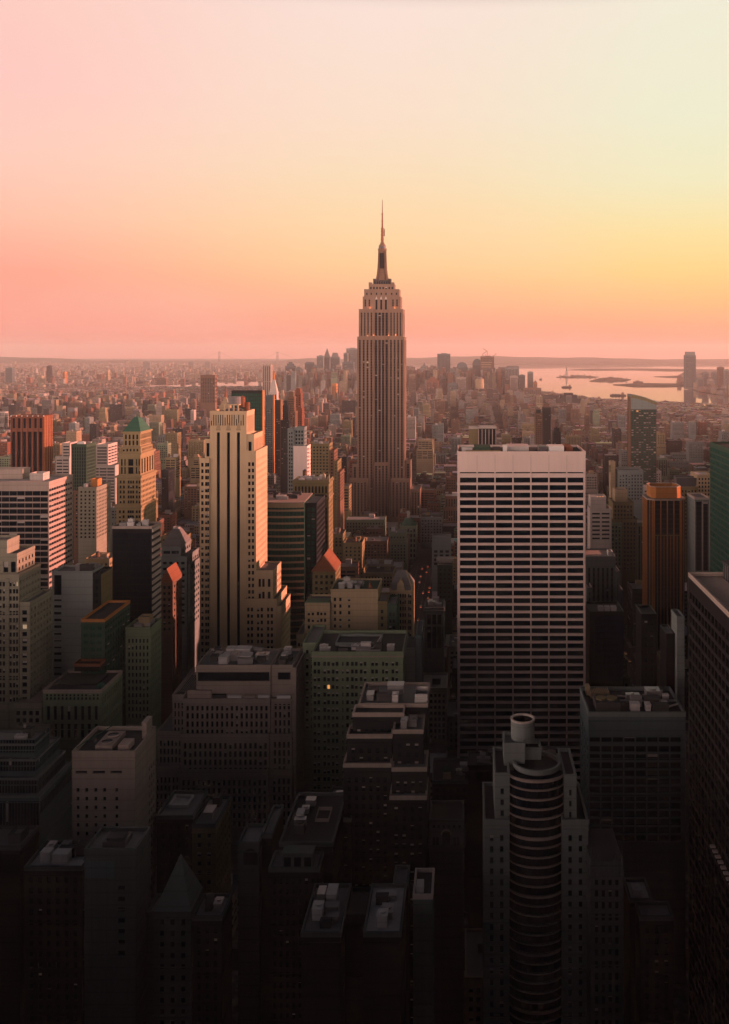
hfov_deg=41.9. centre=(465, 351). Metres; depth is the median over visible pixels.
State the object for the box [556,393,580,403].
warehouse
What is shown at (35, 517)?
window
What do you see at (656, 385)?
pier ground
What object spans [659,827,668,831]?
window
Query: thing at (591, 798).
window
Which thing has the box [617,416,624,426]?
window
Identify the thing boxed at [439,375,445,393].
skyscraper
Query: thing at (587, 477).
window
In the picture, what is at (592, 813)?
window
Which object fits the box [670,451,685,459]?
loft building
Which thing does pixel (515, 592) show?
window
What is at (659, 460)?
window
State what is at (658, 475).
apartment building
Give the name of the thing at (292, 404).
brick tower
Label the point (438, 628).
window
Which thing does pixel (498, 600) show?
window
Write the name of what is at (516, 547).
window
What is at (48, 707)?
window
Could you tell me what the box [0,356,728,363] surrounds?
hills
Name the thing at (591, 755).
window
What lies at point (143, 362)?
window
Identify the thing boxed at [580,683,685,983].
office block
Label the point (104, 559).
apartment building
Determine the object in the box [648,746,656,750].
window
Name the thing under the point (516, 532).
window
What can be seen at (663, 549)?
office tower
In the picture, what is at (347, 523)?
window
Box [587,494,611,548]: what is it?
office block
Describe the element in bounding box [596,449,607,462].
loft building
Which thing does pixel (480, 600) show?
window
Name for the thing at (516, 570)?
window
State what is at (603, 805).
window
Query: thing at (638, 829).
window
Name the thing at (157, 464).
apartment building
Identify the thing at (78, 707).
office block
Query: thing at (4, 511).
window
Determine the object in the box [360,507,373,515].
loft building
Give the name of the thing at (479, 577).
window
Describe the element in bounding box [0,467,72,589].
office block
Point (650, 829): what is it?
window
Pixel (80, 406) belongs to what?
apartment building
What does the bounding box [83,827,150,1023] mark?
stone office building
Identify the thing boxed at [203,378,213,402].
window
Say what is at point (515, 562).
window
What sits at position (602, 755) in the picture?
window
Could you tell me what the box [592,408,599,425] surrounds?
apartment building
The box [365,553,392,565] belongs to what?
loft building
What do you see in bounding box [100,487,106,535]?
window
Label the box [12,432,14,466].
window
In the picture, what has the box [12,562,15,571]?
window
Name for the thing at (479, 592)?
window
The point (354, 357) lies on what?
window
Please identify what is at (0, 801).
window
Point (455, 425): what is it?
apartment building
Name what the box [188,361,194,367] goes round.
apartment tower
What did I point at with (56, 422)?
apartment building
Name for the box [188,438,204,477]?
apartment building
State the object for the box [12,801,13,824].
window
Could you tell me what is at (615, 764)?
window
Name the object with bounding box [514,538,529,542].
window
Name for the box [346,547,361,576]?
window
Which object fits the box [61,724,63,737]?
window
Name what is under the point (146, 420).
apartment building
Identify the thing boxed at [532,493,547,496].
window
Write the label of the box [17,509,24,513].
window
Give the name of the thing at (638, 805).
window
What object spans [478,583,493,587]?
window
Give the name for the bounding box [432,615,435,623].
window
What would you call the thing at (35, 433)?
window
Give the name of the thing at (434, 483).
loft building
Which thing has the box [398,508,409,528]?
loft building
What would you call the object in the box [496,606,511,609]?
window
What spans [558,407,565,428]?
apartment building
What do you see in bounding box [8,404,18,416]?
apartment building
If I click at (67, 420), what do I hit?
apartment building
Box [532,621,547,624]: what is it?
window
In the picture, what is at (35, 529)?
window
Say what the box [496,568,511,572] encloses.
window
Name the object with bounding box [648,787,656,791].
window
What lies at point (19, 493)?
window
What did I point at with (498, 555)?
window
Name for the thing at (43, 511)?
window
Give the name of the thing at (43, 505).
window
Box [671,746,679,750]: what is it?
window
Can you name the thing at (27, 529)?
window
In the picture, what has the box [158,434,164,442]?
apartment building
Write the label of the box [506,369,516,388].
window
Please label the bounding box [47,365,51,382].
apartment tower
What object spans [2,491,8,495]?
window
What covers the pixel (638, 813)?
window
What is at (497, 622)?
window
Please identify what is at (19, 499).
window
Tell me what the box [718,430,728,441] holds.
apartment building
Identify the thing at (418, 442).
window
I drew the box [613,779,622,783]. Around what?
window
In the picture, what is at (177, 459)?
window
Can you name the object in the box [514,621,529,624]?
window
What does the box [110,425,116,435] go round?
apartment building
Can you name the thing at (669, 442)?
window
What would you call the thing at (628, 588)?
window
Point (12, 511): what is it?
window
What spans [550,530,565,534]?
window
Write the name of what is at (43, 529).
window
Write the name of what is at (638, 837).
window
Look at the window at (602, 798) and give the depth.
372.64 m
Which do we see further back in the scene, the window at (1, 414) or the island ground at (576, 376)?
the island ground at (576, 376)
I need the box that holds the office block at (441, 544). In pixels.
[432,534,450,592]
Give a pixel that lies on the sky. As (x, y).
(179, 178)
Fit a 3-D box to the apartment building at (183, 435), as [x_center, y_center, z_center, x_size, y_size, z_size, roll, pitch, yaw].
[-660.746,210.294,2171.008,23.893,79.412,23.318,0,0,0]
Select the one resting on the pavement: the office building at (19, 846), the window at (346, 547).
the office building at (19, 846)
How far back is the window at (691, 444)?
1919.88 m
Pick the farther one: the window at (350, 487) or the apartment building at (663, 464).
the apartment building at (663, 464)
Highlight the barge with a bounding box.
[610,392,625,395]
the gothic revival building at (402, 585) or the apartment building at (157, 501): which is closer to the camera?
the gothic revival building at (402, 585)
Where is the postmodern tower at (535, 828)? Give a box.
[482,713,588,1023]
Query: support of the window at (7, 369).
in the apartment tower at (9, 374)
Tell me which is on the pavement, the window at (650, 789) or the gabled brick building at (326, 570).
the gabled brick building at (326, 570)
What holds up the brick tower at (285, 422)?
on the road
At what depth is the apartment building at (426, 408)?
3358.88 m
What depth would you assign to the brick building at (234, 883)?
408.35 m
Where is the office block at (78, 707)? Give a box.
[42,659,122,761]
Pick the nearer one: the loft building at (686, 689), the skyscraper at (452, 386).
the loft building at (686, 689)
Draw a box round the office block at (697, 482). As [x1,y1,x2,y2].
[674,471,709,582]
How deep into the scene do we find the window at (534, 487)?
533.13 m
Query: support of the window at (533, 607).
in the office slab
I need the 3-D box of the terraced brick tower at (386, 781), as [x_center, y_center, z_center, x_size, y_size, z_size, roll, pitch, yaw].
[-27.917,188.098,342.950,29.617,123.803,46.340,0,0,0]
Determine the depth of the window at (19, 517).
560.49 m
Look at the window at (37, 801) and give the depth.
343.46 m
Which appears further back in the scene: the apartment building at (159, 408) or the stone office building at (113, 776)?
the apartment building at (159, 408)
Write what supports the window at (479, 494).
in the office slab
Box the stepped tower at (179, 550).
[161,526,199,682]
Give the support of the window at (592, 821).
in the office block at (632, 763)
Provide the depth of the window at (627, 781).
372.64 m
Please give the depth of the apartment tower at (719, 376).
6400.00 m
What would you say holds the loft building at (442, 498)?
on the road
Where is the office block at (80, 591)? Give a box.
[52,562,111,678]
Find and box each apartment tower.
[5,367,14,382]
[38,375,44,382]
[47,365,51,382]
[63,371,66,382]
[106,371,109,380]
[143,361,150,367]
[155,377,167,384]
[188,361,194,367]
[205,361,210,367]
[527,371,532,387]
[696,377,702,385]
[702,372,708,385]
[707,379,712,384]
[711,371,716,384]
[717,367,723,387]
[723,369,728,385]
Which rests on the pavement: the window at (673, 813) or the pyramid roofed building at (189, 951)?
the pyramid roofed building at (189, 951)
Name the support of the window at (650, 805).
in the office block at (632, 763)
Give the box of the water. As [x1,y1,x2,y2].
[0,358,728,405]
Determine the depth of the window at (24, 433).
1001.63 m
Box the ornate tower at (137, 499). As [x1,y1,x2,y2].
[114,415,157,523]
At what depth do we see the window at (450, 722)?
590.27 m
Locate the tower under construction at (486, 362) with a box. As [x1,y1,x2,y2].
[480,355,493,374]
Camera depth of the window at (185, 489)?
1309.24 m
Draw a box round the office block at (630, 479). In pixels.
[609,460,646,518]
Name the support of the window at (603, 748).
in the office block at (632, 763)
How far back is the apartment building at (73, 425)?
2478.72 m
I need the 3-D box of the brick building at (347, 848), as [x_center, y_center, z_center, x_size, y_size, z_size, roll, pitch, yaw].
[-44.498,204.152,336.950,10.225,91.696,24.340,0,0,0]
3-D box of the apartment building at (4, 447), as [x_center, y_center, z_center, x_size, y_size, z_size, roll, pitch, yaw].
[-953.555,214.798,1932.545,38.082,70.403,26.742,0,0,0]
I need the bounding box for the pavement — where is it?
[176,447,688,1023]
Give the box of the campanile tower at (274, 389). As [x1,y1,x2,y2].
[269,372,278,399]
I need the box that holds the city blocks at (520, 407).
[0,365,728,1023]
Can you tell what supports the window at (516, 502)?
in the office slab
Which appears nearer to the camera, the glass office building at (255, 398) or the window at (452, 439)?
the glass office building at (255, 398)
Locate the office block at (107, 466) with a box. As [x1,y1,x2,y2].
[96,442,118,503]
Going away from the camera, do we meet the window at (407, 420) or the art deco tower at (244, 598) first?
the art deco tower at (244, 598)
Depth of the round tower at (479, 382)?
5204.91 m
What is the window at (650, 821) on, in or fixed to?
in the office block at (632, 763)
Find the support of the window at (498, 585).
in the office slab
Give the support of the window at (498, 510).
in the office slab
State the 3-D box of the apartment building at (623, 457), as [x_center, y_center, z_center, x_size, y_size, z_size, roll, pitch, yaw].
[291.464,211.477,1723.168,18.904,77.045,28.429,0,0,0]
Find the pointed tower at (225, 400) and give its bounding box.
[218,386,231,408]
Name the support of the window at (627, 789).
in the office block at (632, 763)
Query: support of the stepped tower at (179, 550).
on the pavement
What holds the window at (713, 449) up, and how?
in the glass office building at (719, 501)
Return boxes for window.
[0,413,7,422]
[0,557,51,733]
[0,801,1,824]
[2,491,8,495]
[2,497,8,501]
[2,503,8,507]
[2,509,8,513]
[2,515,8,519]
[2,521,8,525]
[2,527,8,531]
[3,801,4,824]
[4,562,7,571]
[6,801,7,824]
[7,369,13,381]
[9,801,10,824]
[10,491,16,495]
[10,497,16,501]
[10,503,16,507]
[10,509,16,513]
[10,515,16,519]
[10,521,16,525]
[10,527,16,531]
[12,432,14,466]
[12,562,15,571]
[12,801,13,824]
[15,801,16,824]
[17,491,24,495]
[17,497,24,501]
[17,503,24,507]
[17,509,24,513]
[17,515,24,519]
[17,521,24,525]
[17,527,24,531]
[17,533,24,537]
[18,432,20,466]
[18,801,19,824]
[21,801,23,824]
[23,432,25,466]
[24,801,26,824]
[25,491,31,495]
[25,497,31,501]
[25,503,31,507]
[25,509,31,513]
[25,515,31,519]
[25,521,31,525]
[25,527,31,531]
[25,533,31,537]
[27,801,29,824]
[29,432,30,472]
[31,801,32,824]
[33,491,39,495]
[33,497,39,501]
[33,503,39,507]
[33,509,39,513]
[33,515,39,519]
[33,521,39,525]
[33,527,39,531]
[33,533,39,537]
[34,418,36,427]
[34,432,36,471]
[34,801,35,824]
[37,801,38,824]
[39,432,41,470]
[41,482,71,589]
[41,491,47,495]
[41,497,47,501]
[41,503,47,507]
[41,509,47,513]
[41,515,47,519]
[41,521,47,525]
[41,527,47,531]
[41,533,47,537]
[44,732,70,786]
[47,706,49,719]
[54,575,60,594]
[54,706,56,719]
[61,706,63,719]
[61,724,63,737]
[81,706,83,719]
[81,724,83,737]
[88,706,90,719]
[95,706,97,719]
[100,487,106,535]
[108,445,116,464]
[113,591,150,621]
[113,608,128,712]
[125,408,134,414]
[143,362,149,367]
[157,703,289,825]
[158,445,170,462]
[163,471,172,491]
[166,411,176,419]
[166,434,178,448]
[166,459,179,476]
[185,489,198,508]
[189,442,202,457]
[191,459,199,477]
[193,509,199,520]
[198,672,268,680]
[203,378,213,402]
[208,463,272,649]
[217,432,219,645]
[227,432,229,645]
[237,432,239,645]
[254,418,260,430]
[266,409,279,471]
[278,670,290,678]
[282,442,287,463]
[289,432,291,492]
[305,364,313,374]
[306,650,353,788]
[333,359,338,368]
[333,538,340,560]
[341,567,358,576]
[344,487,350,509]
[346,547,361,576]
[347,523,382,533]
[348,350,355,369]
[348,729,421,1020]
[351,293,418,515]
[365,545,385,558]
[366,577,391,585]
[389,537,404,561]
[407,420,414,428]
[417,442,431,457]
[421,493,433,507]
[422,520,440,541]
[427,615,430,623]
[427,627,430,647]
[430,694,444,737]
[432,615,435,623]
[432,627,435,647]
[437,615,440,623]
[437,627,440,647]
[438,355,449,371]
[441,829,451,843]
[444,499,456,520]
[450,722,456,747]
[452,439,459,451]
[453,601,456,616]
[458,379,461,391]
[469,988,479,1020]
[473,365,476,375]
[478,478,493,481]
[478,485,493,489]
[478,493,493,496]
[478,500,493,504]
[478,508,493,512]
[478,515,493,519]
[478,523,493,527]
[478,530,493,534]
[478,538,493,542]
[478,545,493,549]
[478,553,493,557]
[478,561,493,564]
[478,568,493,572]
[478,576,493,579]
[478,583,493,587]
[478,591,493,594]
[478,598,493,602]
[478,606,493,609]
[478,613,493,617]
[478,621,493,624]
[480,431,482,443]
[488,431,491,444]
[493,431,495,444]
[496,478,511,481]
[496,485,511,489]
[496,493,511,496]
[496,500,511,504]
[496,508,511,512]
[496,515,511,519]
[496,523,511,527]
[496,530,511,534]
[496,538,511,542]
[496,545,511,549]
[496,553,511,557]
[496,561,511,564]
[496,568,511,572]
[496,576,511,579]
[496,583,511,587]
[496,591,511,594]
[496,598,511,602]
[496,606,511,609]
[496,613,511,617]
[496,621,511,624]
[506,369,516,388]
[512,378,515,392]
[514,478,529,481]
[514,485,529,489]
[514,493,529,496]
[514,500,529,504]
[514,508,529,512]
[514,515,529,519]
[514,523,529,527]
[514,530,529,534]
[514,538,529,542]
[514,545,529,549]
[514,553,529,557]
[514,561,529,564]
[514,568,529,572]
[514,576,529,579]
[514,583,529,587]
[514,591,529,594]
[514,598,529,602]
[514,606,529,609]
[514,613,529,617]
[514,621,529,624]
[528,374,532,387]
[532,478,547,481]
[532,485,547,489]
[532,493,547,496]
[532,500,547,504]
[532,508,547,512]
[532,515,547,519]
[532,523,547,527]
[532,530,547,534]
[532,538,547,542]
[532,545,547,549]
[532,553,547,557]
[532,561,547,564]
[532,568,547,572]
[532,576,547,579]
[532,583,547,587]
[532,591,547,594]
[532,598,547,602]
[532,606,547,609]
[532,613,547,617]
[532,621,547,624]
[544,409,549,444]
[550,478,565,481]
[550,485,565,489]
[550,493,565,496]
[550,500,565,504]
[550,508,565,512]
[550,515,565,519]
[550,523,565,527]
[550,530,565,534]
[550,538,565,542]
[550,545,565,549]
[550,553,565,557]
[550,561,565,564]
[550,568,565,572]
[550,576,565,579]
[550,583,565,587]
[550,591,565,594]
[550,598,565,602]
[550,606,565,609]
[550,613,565,617]
[550,621,565,624]
[560,410,565,418]
[569,437,580,446]
[587,477,596,493]
[590,737,599,741]
[590,746,599,750]
[590,754,599,757]
[590,762,599,766]
[590,771,599,775]
[590,779,599,783]
[590,787,599,791]
[590,797,599,799]
[590,803,599,807]
[590,811,599,815]
[590,819,599,823]
[601,737,610,741]
[601,746,610,750]
[601,754,610,757]
[601,762,610,766]
[601,771,610,775]
[601,779,610,783]
[601,787,610,791]
[601,797,610,799]
[601,803,610,807]
[601,811,610,815]
[601,819,610,823]
[613,737,622,741]
[613,746,622,750]
[613,754,622,757]
[613,762,622,766]
[613,771,622,775]
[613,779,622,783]
[613,787,622,791]
[613,797,622,799]
[613,803,622,807]
[613,811,622,815]
[613,819,622,823]
[613,827,622,831]
[615,506,634,568]
[615,835,622,839]
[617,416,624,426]
[625,737,633,741]
[625,746,633,750]
[625,754,633,757]
[625,762,633,766]
[625,771,633,775]
[625,779,633,783]
[625,787,633,791]
[625,803,633,807]
[625,811,633,815]
[625,819,633,823]
[625,827,633,831]
[625,835,633,839]
[628,588,641,624]
[632,435,655,483]
[636,737,679,741]
[636,746,645,750]
[636,754,645,757]
[636,762,645,766]
[636,771,645,775]
[636,779,645,783]
[636,787,645,791]
[636,797,645,799]
[636,803,645,807]
[636,811,645,815]
[636,819,645,823]
[636,827,645,831]
[636,835,645,839]
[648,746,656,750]
[648,754,656,757]
[648,762,656,766]
[648,771,656,775]
[648,779,656,783]
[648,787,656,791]
[648,803,656,807]
[648,811,656,815]
[648,819,656,823]
[648,827,656,831]
[648,835,656,839]
[659,460,666,475]
[659,746,668,750]
[659,754,668,757]
[659,762,668,766]
[659,771,668,775]
[659,779,668,783]
[659,787,668,791]
[659,797,668,799]
[659,803,668,807]
[659,811,668,815]
[659,819,668,823]
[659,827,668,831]
[659,835,668,839]
[669,442,679,454]
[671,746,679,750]
[671,754,679,757]
[671,762,679,766]
[671,771,679,775]
[671,779,679,783]
[671,787,679,791]
[671,803,679,807]
[671,811,679,815]
[671,819,679,823]
[671,827,679,831]
[671,835,679,839]
[684,688,688,716]
[686,357,693,386]
[691,444,701,457]
[697,380,702,385]
[710,427,717,438]
[712,447,725,571]
[725,371,728,385]
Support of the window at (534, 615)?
in the office slab
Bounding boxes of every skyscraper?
[285,362,295,370]
[305,362,313,374]
[317,355,323,367]
[324,349,330,369]
[330,353,339,369]
[342,362,354,369]
[344,353,347,361]
[346,348,356,370]
[349,200,421,521]
[409,376,415,391]
[427,377,438,393]
[437,353,449,371]
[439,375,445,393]
[448,383,457,394]
[456,377,465,391]
[457,362,466,372]
[472,359,479,376]
[497,367,504,385]
[505,366,518,388]
[510,375,517,392]
[519,374,524,389]
[684,352,695,388]
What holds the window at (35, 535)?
in the office block at (36, 508)
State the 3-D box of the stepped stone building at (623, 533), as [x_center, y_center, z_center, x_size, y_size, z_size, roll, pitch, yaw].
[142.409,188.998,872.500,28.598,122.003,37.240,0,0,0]
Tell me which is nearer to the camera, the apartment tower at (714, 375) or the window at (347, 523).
the window at (347, 523)
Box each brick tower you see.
[280,400,291,492]
[288,392,297,426]
[295,388,303,425]
[343,681,429,1023]
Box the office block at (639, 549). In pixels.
[637,518,641,579]
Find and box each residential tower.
[265,395,281,474]
[287,426,310,492]
[534,410,541,444]
[542,404,550,444]
[552,428,560,443]
[627,394,655,483]
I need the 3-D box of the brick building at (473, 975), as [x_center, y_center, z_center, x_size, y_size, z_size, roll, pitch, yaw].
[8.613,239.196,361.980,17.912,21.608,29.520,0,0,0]
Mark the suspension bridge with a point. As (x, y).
(239, 359)
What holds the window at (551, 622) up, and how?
in the office slab
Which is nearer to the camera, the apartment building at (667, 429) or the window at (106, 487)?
the window at (106, 487)
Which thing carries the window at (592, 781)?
in the office block at (632, 763)
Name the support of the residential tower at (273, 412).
on the road
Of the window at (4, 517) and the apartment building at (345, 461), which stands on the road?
the apartment building at (345, 461)
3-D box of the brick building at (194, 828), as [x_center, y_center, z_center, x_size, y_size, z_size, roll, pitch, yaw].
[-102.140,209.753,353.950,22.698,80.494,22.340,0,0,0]
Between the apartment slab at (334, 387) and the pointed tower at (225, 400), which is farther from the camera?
the apartment slab at (334, 387)
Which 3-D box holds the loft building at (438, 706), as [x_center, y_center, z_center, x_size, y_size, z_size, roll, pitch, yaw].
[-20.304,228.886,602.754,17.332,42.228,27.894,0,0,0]
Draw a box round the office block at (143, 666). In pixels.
[125,614,161,760]
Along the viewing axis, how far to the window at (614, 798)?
372.64 m
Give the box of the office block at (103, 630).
[80,600,130,725]
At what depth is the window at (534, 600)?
533.13 m
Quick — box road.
[181,446,688,969]
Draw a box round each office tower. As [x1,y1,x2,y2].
[10,414,52,473]
[71,441,95,559]
[642,483,685,658]
[687,493,709,658]
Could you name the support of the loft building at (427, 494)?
on the road
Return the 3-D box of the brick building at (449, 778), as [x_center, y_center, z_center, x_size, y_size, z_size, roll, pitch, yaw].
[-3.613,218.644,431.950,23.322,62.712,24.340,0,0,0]
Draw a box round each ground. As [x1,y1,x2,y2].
[0,359,316,387]
[311,393,704,441]
[556,375,595,377]
[573,368,716,370]
[591,378,630,381]
[614,383,683,386]
[654,376,676,377]
[676,371,728,395]
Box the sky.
[0,0,728,357]
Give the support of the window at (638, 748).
in the office block at (632, 763)
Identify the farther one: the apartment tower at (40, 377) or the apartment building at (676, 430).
the apartment tower at (40, 377)
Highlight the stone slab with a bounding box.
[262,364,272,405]
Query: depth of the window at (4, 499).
560.49 m
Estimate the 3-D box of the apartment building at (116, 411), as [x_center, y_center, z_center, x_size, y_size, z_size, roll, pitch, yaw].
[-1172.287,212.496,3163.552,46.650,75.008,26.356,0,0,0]
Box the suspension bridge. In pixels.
[198,352,295,363]
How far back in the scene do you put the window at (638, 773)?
372.64 m
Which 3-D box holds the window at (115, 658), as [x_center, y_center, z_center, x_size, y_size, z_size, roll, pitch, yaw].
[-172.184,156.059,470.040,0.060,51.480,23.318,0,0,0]
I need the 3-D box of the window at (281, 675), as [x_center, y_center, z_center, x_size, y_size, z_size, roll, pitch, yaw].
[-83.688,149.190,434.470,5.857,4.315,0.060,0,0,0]
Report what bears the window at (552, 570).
in the office slab
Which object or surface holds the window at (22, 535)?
in the office block at (36, 508)
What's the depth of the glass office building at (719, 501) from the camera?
593.59 m
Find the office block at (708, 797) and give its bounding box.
[688,560,728,1023]
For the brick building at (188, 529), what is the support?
on the road
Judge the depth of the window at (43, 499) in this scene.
560.49 m
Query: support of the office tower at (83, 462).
on the pavement
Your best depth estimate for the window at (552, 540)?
533.13 m
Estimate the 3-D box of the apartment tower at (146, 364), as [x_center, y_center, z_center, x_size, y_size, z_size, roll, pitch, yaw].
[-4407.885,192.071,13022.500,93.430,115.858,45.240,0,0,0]
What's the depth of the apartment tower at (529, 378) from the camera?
5650.72 m
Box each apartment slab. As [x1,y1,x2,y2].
[200,375,216,417]
[332,383,337,397]
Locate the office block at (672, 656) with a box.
[635,605,684,707]
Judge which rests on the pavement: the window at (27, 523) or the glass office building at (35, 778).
the glass office building at (35, 778)
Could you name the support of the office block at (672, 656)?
on the pavement
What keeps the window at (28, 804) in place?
in the glass office building at (35, 778)
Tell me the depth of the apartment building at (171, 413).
2880.96 m
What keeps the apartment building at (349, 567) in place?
on the road
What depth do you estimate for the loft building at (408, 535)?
1089.78 m
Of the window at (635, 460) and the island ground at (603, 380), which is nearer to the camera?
the window at (635, 460)
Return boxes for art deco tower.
[0,535,55,736]
[199,395,289,659]
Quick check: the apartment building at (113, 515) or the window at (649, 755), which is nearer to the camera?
the window at (649, 755)
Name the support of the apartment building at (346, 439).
on the road
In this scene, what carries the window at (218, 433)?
in the art deco tower at (244, 598)
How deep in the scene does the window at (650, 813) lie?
372.64 m
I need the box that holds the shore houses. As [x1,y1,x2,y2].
[0,361,728,394]
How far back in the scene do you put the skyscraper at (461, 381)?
5300.00 m
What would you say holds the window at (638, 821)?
in the office block at (632, 763)
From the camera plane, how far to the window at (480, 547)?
533.13 m
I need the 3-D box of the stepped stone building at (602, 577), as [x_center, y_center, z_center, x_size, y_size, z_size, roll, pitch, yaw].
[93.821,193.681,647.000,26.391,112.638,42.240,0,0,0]
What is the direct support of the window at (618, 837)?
in the office block at (632, 763)
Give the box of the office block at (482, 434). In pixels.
[469,425,496,444]
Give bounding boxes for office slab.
[457,444,585,784]
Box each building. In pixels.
[0,410,7,428]
[0,439,9,455]
[0,454,9,466]
[0,724,71,847]
[0,825,39,1023]
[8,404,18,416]
[23,840,89,1023]
[53,418,60,431]
[53,440,63,459]
[63,417,74,430]
[66,430,81,441]
[69,421,79,430]
[71,401,85,415]
[71,716,155,904]
[74,478,110,564]
[82,432,89,441]
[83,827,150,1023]
[84,551,111,566]
[85,416,93,432]
[90,422,99,440]
[99,406,107,421]
[108,403,124,421]
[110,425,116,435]
[111,502,116,551]
[112,518,160,622]
[125,406,137,414]
[142,399,152,412]
[142,415,148,425]
[146,854,232,1023]
[147,414,163,422]
[148,403,156,414]
[149,422,161,440]
[153,446,160,479]
[156,402,163,414]
[156,490,157,517]
[156,645,304,870]
[156,790,231,892]
[157,441,170,476]
[157,518,163,541]
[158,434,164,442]
[158,510,175,533]
[160,531,193,547]
[161,468,174,512]
[161,562,181,725]
[164,408,178,426]
[165,431,180,455]
[165,453,180,496]
[172,426,185,448]
[175,497,180,519]
[176,420,184,427]
[181,466,187,478]
[183,528,193,533]
[184,483,199,518]
[185,408,193,419]
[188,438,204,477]
[190,454,203,483]
[191,410,195,422]
[192,502,199,520]
[231,390,263,445]
[231,871,237,936]
[237,804,283,1023]
[267,473,278,487]
[267,491,324,647]
[268,792,343,1023]
[286,374,290,390]
[291,371,295,390]
[292,469,333,552]
[296,576,398,647]
[300,883,406,1023]
[302,620,423,791]
[308,437,343,528]
[311,415,317,425]
[311,547,340,593]
[318,415,327,432]
[329,424,335,439]
[330,413,340,427]
[330,786,351,882]
[331,372,337,386]
[333,528,345,560]
[338,454,348,482]
[340,558,361,577]
[341,433,351,446]
[342,399,355,413]
[343,418,352,436]
[343,536,366,577]
[344,415,355,437]
[344,483,351,528]
[346,514,385,534]
[349,458,356,478]
[352,530,363,536]
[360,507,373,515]
[360,535,388,560]
[364,564,395,587]
[365,525,383,534]
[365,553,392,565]
[386,522,398,534]
[389,527,407,570]
[389,570,414,635]
[392,561,403,570]
[393,865,434,1023]
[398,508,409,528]
[399,511,417,559]
[407,415,415,438]
[407,534,409,570]
[410,513,420,542]
[411,407,419,421]
[415,473,429,483]
[416,436,433,477]
[420,512,442,547]
[421,488,434,507]
[423,403,429,416]
[423,596,445,672]
[423,673,447,749]
[427,499,439,511]
[428,800,464,1023]
[430,478,445,488]
[430,750,447,799]
[431,758,467,910]
[432,423,437,437]
[433,439,435,465]
[434,412,441,423]
[434,450,445,463]
[435,485,442,499]
[436,556,453,637]
[437,420,443,442]
[438,399,444,413]
[440,492,447,512]
[442,417,447,433]
[442,522,456,537]
[443,492,456,521]
[445,472,456,492]
[445,646,447,672]
[447,699,456,749]
[448,634,456,699]
[449,656,456,699]
[451,391,455,406]
[451,417,459,433]
[451,435,460,456]
[451,538,455,555]
[453,556,456,584]
[453,583,456,616]
[453,615,456,633]
[465,928,482,1023]
[466,409,473,424]
[468,749,492,927]
[497,370,500,392]
[501,431,509,444]
[503,410,507,429]
[512,435,521,443]
[521,423,533,430]
[521,429,533,443]
[523,436,529,444]
[536,395,541,408]
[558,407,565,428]
[566,433,580,446]
[570,408,578,425]
[584,412,589,432]
[585,829,624,1023]
[586,470,597,508]
[586,548,622,608]
[586,602,623,685]
[590,427,599,442]
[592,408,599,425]
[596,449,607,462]
[603,452,617,498]
[604,377,618,379]
[608,487,636,624]
[612,426,620,448]
[617,413,625,433]
[619,447,626,466]
[623,877,674,1023]
[624,654,630,685]
[627,580,641,645]
[633,380,642,383]
[656,431,665,455]
[656,455,667,480]
[656,468,660,482]
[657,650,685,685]
[664,421,671,439]
[666,439,681,454]
[668,458,688,471]
[668,467,679,480]
[670,421,683,438]
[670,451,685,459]
[684,668,688,720]
[686,439,702,464]
[688,421,695,440]
[698,420,706,434]
[710,423,718,441]
[710,442,728,571]
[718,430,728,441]
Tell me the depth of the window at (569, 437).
1997.82 m
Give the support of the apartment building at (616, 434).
on the road
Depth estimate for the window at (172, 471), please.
1356.75 m
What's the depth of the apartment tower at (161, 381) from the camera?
6900.00 m
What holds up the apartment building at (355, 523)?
on the road
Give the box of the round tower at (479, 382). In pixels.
[475,377,483,391]
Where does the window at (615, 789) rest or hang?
in the office block at (632, 763)
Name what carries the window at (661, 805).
in the office block at (632, 763)
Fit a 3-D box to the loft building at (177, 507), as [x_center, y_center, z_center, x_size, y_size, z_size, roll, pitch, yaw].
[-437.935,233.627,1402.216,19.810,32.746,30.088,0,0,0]
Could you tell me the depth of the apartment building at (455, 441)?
2027.43 m
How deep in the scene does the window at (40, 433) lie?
1001.63 m
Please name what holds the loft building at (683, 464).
on the road
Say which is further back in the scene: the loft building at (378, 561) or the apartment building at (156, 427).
the apartment building at (156, 427)
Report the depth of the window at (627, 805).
372.64 m
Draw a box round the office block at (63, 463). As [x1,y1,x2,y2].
[55,441,77,473]
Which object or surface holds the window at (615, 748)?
in the office block at (632, 763)
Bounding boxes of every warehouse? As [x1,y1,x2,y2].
[523,387,540,394]
[539,395,558,400]
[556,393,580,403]
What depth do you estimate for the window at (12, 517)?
560.49 m
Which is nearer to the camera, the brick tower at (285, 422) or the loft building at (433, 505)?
the loft building at (433, 505)
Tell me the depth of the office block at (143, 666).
470.08 m

